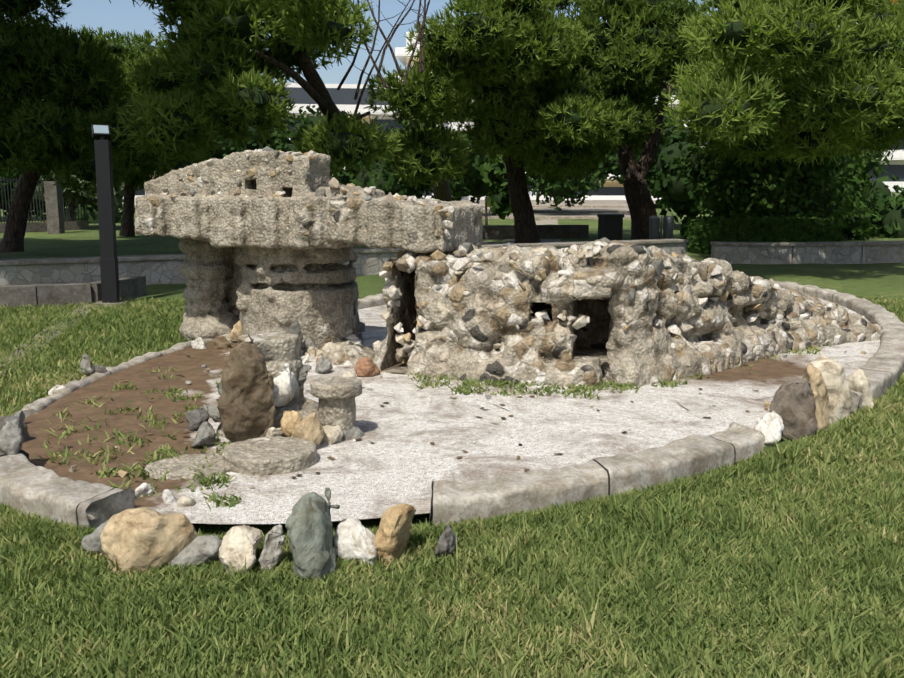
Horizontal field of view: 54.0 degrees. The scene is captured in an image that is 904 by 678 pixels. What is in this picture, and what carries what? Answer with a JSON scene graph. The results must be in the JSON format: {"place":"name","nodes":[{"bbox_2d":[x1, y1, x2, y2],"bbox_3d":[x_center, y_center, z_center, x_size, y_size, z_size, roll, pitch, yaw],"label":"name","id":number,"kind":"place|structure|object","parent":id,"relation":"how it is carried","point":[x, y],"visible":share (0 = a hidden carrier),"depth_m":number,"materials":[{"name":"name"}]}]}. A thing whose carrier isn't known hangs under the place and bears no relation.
{"place":"outdoors","nodes":[
{"label":"outdoors","id":0,"kind":"place"},
{"bbox_2d":[0,304,97,375],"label":"lawn edging stones","id":1,"kind":"object","parent":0,"point":[54,333],"visible":0.06,"depth_m":9.73,"materials":[{"name":"grey stone"}]},
{"bbox_2d":[32,114,144,194],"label":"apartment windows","id":2,"kind":"structure","parent":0,"point":[141,192],"depth_m":114.75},
{"bbox_2d":[150,116,371,178],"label":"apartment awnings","id":3,"kind":"object","parent":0,"point":[367,119],"visible":0.02,"depth_m":100.25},
{"bbox_2d":[135,151,482,351],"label":"grotto tower","id":4,"kind":"structure","parent":0,"point":[254,262],"depth_m":8.60,"materials":[{"name":"grey stone"}]},
{"bbox_2d":[160,146,454,246],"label":"rubble stones","id":5,"kind":"object","parent":4,"relation":"on","point":[446,212],"visible":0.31,"depth_m":8.36,"materials":[{"name":"beige stone"}]},
{"bbox_2d":[0,243,685,284],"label":"park stone wall","id":6,"kind":"structure","parent":0,"point":[161,272],"depth_m":15.02,"materials":[{"name":"concrete"}]},
{"bbox_2d":[0,239,688,265],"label":"low wall","id":7,"kind":"structure","parent":6,"relation":"on","point":[32,261],"depth_m":15.34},
{"bbox_2d":[4,0,815,99],"label":"sky","id":8,"kind":"structure","parent":0,"point":[121,16],"materials":[{"name":"blue"}]},
{"bbox_2d":[0,192,903,677],"bbox_3d":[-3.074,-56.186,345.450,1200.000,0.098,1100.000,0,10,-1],"label":"ground","id":9,"kind":"structure","parent":0,"point":[874,280],"depth_m":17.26,"materials":[{"name":"green plant"}]},
{"bbox_2d":[0,178,87,222],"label":"fence railings","id":10,"kind":"object","parent":9,"relation":"on","point":[44,219],"visible":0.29,"depth_m":35.09,"materials":[{"name":"metal"}]},
{"bbox_2d":[0,181,88,233],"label":"fence pillars","id":11,"kind":"structure","parent":9,"relation":"on","point":[55,223],"depth_m":33.16,"materials":[{"name":"grey stone"}]},
{"bbox_2d":[0,450,134,529],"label":"kerb","id":12,"kind":"structure","parent":9,"relation":"on","point":[26,485],"depth_m":4.33,"materials":[{"name":"stone"}]},
{"bbox_2d":[0,276,146,308],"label":"low concrete wall","id":13,"kind":"structure","parent":9,"relation":"on","point":[131,287],"depth_m":12.38,"materials":[{"name":"grey concrete"}]},
{"bbox_2d":[0,0,153,252],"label":"pine","id":14,"kind":"object","parent":9,"relation":"on","point":[98,65],"depth_m":19.31,"materials":[{"name":"green plant"}]},
{"bbox_2d":[0,0,133,163],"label":"tree foliage","id":15,"kind":"object","parent":14,"relation":"attached to","point":[5,152],"visible":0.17,"depth_m":19.20,"materials":[{"name":"green plant"}]},
{"bbox_2d":[34,157,123,220],"bbox_3d":[-15.640,-6.628,37.209,5.333,4.024,5.865,0,10,-1],"label":"bush","id":16,"kind":"object","parent":9,"relation":"on","point":[91,198],"depth_m":36.02,"materials":[{"name":"green plant"}]},
{"bbox_2d":[37,162,119,201],"bbox_3d":[-15.709,-6.949,37.223,4.494,2.752,5.022,0,10,-1],"label":"shaded olive foliage","id":17,"kind":"object","parent":16,"relation":"attached to","point":[82,194],"depth_m":35.49,"materials":[{"name":"green plant"}]},
{"bbox_2d":[91,124,119,302],"bbox_3d":[-4.828,-1.707,12.345,0.264,2.492,0.234,-1,10,-9],"label":"lamp post","id":18,"kind":"object","parent":9,"relation":"on","point":[109,271],"visible":0.88,"depth_m":12.27,"materials":[{"name":"black metal"}]},
{"bbox_2d":[93,300,129,305],"bbox_3d":[-4.821,-0.498,12.548,0.400,0.050,0.400,0,10,-1],"label":"post base","id":19,"kind":"object","parent":9,"relation":"on","point":[100,302],"visible":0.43,"depth_m":12.38,"materials":[{"name":"grey concrete"}]},
{"bbox_2d":[12,339,212,417],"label":"stone curb","id":20,"kind":"structure","parent":9,"relation":"on","point":[36,406],"depth_m":7.34,"materials":[{"name":"stone"}]},
{"bbox_2d":[44,25,221,235],"bbox_3d":[-10.193,-6.866,29.159,6.972,7.033,8.076,0,10,-1],"label":"pine","id":21,"kind":"object","parent":9,"relation":"on","point":[129,172],"depth_m":27.48,"materials":[{"name":"green plant"}]},
{"bbox_2d":[67,38,194,183],"bbox_3d":[-10.270,-7.417,28.725,4.440,4.697,6.972,-3,10,-16],"label":"tree foliage","id":22,"kind":"object","parent":21,"relation":"attached to","point":[89,176],"visible":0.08,"depth_m":27.47,"materials":[{"name":"green plant"}]},
{"bbox_2d":[145,331,361,479],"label":"stone slabs","id":23,"kind":"structure","parent":9,"relation":"on","point":[283,454],"depth_m":5.33,"materials":[{"name":"grey stone"}]},
{"bbox_2d":[109,0,451,201],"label":"pine","id":24,"kind":"object","parent":9,"relation":"on","point":[202,107],"depth_m":16.39,"materials":[{"name":"green plant"}]},
{"bbox_2d":[145,0,370,161],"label":"tree foliage","id":25,"kind":"object","parent":24,"relation":"attached to","point":[261,97],"visible":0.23,"depth_m":16.30,"materials":[{"name":"green plant"}]},
{"bbox_2d":[135,83,445,204],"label":"apartment","id":26,"kind":"structure","parent":9,"relation":"on","point":[351,108],"depth_m":99.94,"materials":[{"name":"grey"}]},
{"bbox_2d":[268,87,431,195],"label":"apartment windows","id":27,"kind":"structure","parent":26,"relation":"attached to","point":[343,96],"depth_m":100.52,"materials":[{"name":"grey glass"}]},
{"bbox_2d":[221,333,375,364],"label":"rocks","id":28,"kind":"object","parent":9,"relation":"on","point":[354,354],"visible":0.12,"depth_m":8.15,"materials":[{"name":"grey stone"}]},
{"bbox_2d":[0,354,873,581],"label":"boulders","id":29,"kind":"object","parent":9,"relation":"on","point":[816,397],"visible":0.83,"depth_m":3.80,"materials":[{"name":"stone"}]},
{"bbox_2d":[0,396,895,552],"bbox_3d":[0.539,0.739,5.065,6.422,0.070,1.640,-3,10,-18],"label":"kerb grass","id":30,"kind":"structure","parent":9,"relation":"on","point":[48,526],"depth_m":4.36,"materials":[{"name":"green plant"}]},
{"bbox_2d":[21,298,879,523],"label":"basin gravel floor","id":31,"kind":"structure","parent":9,"relation":"on","point":[401,459],"depth_m":5.90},
{"bbox_2d":[135,320,380,506],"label":"rocks","id":32,"kind":"object","parent":31,"relation":"on","point":[252,392],"visible":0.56,"depth_m":5.43,"materials":[{"name":"stone"}]},
{"bbox_2d":[38,342,830,509],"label":"basin weeds","id":33,"kind":"object","parent":31,"relation":"on","point":[467,383],"visible":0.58,"depth_m":6.12,"materials":[{"name":"green plant"}]},
{"bbox_2d":[57,316,846,484],"bbox_3d":[0.863,0.064,8.988,5.745,0.004,9.789,4,10,24],"label":"gravel debris","id":34,"kind":"object","parent":31,"relation":"on","point":[465,451],"visible":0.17,"depth_m":6.13,"materials":[{"name":"grey stone"}]},
{"bbox_2d":[69,345,865,488],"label":"stray pebbles","id":35,"kind":"object","parent":31,"relation":"on","point":[122,473],"visible":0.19,"depth_m":6.46,"materials":[{"name":"stone"}]},
{"bbox_2d":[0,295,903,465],"bbox_3d":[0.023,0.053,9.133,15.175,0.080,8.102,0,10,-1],"label":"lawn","id":36,"kind":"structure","parent":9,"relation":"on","point":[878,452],"depth_m":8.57,"materials":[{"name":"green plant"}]},
{"bbox_2d":[0,100,903,238],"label":"bushes","id":37,"kind":"object","parent":9,"relation":"on","point":[877,196],"visible":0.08,"depth_m":48.66,"materials":[{"name":"green plant"}]},
{"bbox_2d":[364,0,623,243],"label":"pine","id":38,"kind":"object","parent":9,"relation":"on","point":[462,83],"depth_m":20.68,"materials":[{"name":"green plant"}]},
{"bbox_2d":[337,0,437,115],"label":"bare twigs","id":39,"kind":"object","parent":38,"relation":"on","point":[420,36],"visible":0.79,"depth_m":19.28,"materials":[{"name":"brown wood"}]},
{"bbox_2d":[392,0,593,173],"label":"tree foliage","id":40,"kind":"object","parent":38,"relation":"attached to","point":[487,90],"visible":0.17,"depth_m":20.53,"materials":[{"name":"green plant"}]},
{"bbox_2d":[480,154,530,224],"bbox_3d":[2.097,-5.830,33.585,2.117,3.318,2.999,0,10,-1],"label":"bush","id":41,"kind":"object","parent":9,"relation":"on","point":[492,204],"depth_m":32.84,"materials":[{"name":"green plant"}]},
{"bbox_2d":[486,163,510,209],"bbox_3d":[1.996,-6.047,33.638,1.504,2.245,2.247,0,10,-1],"label":"tree foliage","id":42,"kind":"object","parent":41,"relation":"attached to","point":[501,199],"visible":0.17,"depth_m":32.75,"materials":[{"name":"green plant"}]},
{"bbox_2d":[482,225,588,238],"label":"bench wall","id":43,"kind":"structure","parent":9,"relation":"on","point":[543,231],"depth_m":29.84,"materials":[{"name":"concrete"}]},
{"bbox_2d":[395,32,700,199],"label":"apartment","id":44,"kind":"structure","parent":9,"relation":"on","point":[401,55],"depth_m":110.09,"materials":[{"name":"grey"}]},
{"bbox_2d":[406,57,704,186],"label":"apartment awnings","id":45,"kind":"object","parent":44,"relation":"attached to","point":[611,184],"visible":0.02,"depth_m":110.14,"materials":[{"name":"white"}]},
{"bbox_2d":[424,39,706,195],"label":"apartment windows","id":46,"kind":"structure","parent":44,"relation":"attached to","point":[611,191],"depth_m":111.16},
{"bbox_2d":[386,111,710,222],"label":"bush","id":47,"kind":"object","parent":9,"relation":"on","point":[672,150],"visible":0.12,"depth_m":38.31,"materials":[{"name":"green plant"}]},
{"bbox_2d":[483,208,629,212],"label":"plaza step","id":48,"kind":"object","parent":9,"relation":"on","point":[583,210],"visible":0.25,"depth_m":58.78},
{"bbox_2d":[482,213,630,218],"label":"plaza step","id":49,"kind":"object","parent":9,"relation":"on","point":[565,216],"visible":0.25,"depth_m":50.36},
{"bbox_2d":[429,422,764,527],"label":"kerb","id":50,"kind":"structure","parent":9,"relation":"on","point":[690,455],"depth_m":4.60,"materials":[{"name":"stone"}]},
{"bbox_2d":[373,240,882,386],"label":"grotto wall","id":51,"kind":"structure","parent":9,"relation":"on","point":[462,336],"depth_m":7.47,"materials":[{"name":"grey stone"}]},
{"bbox_2d":[379,237,850,379],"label":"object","id":52,"kind":"structure","parent":51,"relation":"attached to","point":[394,294],"depth_m":7.61,"materials":[{"name":"white stone"}]},
{"bbox_2d":[358,279,903,413],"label":"kerb","id":53,"kind":"structure","parent":9,"relation":"on","point":[883,368],"depth_m":9.15,"materials":[{"name":"concrete"}]},
{"bbox_2d":[480,0,833,239],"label":"tree","id":54,"kind":"object","parent":9,"relation":"on","point":[631,18],"depth_m":21.51,"materials":[{"name":"green plant"}]},
{"bbox_2d":[513,0,831,148],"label":"pine foliage","id":55,"kind":"object","parent":54,"relation":"attached to","point":[604,41],"visible":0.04,"depth_m":21.32,"materials":[{"name":"green plant"}]},
{"bbox_2d":[649,216,674,238],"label":"trash bins","id":56,"kind":"object","parent":9,"relation":"on","point":[655,224],"visible":0.85,"depth_m":26.80,"materials":[{"name":"grey"}]},
{"bbox_2d":[680,216,842,253],"bbox_3d":[8.189,-2.769,23.645,4.045,1.025,1.222,0,10,-1],"label":"hedge","id":57,"kind":"object","parent":9,"relation":"on","point":[700,233],"visible":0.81,"depth_m":23.11,"materials":[{"name":"green plant"}]},
{"bbox_2d":[660,0,903,169],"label":"pine","id":58,"kind":"object","parent":9,"relation":"on","point":[852,35],"depth_m":14.61,"materials":[{"name":"green plant"}]},
{"bbox_2d":[677,138,892,240],"bbox_3d":[11.075,-4.715,28.011,7.209,4.219,7.072,0,10,-1],"label":"bush","id":59,"kind":"object","parent":9,"relation":"on","point":[788,174],"visible":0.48,"depth_m":26.21,"materials":[{"name":"green plant"}]},
{"bbox_2d":[824,2,903,191],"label":"apartment","id":60,"kind":"structure","parent":9,"relation":"on","point":[898,157],"depth_m":89.50,"materials":[{"name":"grey"}]},
{"bbox_2d":[850,5,903,181],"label":"apartment windows","id":61,"kind":"structure","parent":60,"relation":"attached to","point":[896,170],"depth_m":90.50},
{"bbox_2d":[503,219,560,240],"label":"foot path","id":62,"kind":"structure","parent":0,"point":[546,221],"depth_m":43.52,"materials":[{"name":"beige concrete"}]},
{"bbox_2d":[482,241,583,243],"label":"cross path","id":63,"kind":"structure","parent":0,"point":[485,242],"depth_m":28.06,"materials":[{"name":"grey concrete"}]},
{"bbox_2d":[597,214,623,240],"bbox_3d":[4.734,-3.275,26.529,0.621,0.904,0.621,-2,10,-12],"label":"trash bin","id":64,"kind":"object","parent":63,"relation":"on","point":[610,227],"visible":0.9,"depth_m":26.26,"materials":[{"name":"grey"}]},
{"bbox_2d":[455,200,655,203],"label":"plaza pavement","id":65,"kind":"structure","parent":0,"point":[589,202],"depth_m":94.98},
{"bbox_2d":[478,204,627,207],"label":"plaza step","id":66,"kind":"object","parent":65,"relation":"on","point":[584,206],"visible":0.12,"depth_m":68.17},
{"bbox_2d":[711,245,903,263],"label":"low wall","id":67,"kind":"structure","parent":0,"point":[811,254],"depth_m":19.51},
{"bbox_2d":[710,240,903,245],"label":"wall coping","id":68,"kind":"object","parent":67,"relation":"on","point":[863,243],"visible":1,"depth_m":19.48,"materials":[{"name":"concrete"}]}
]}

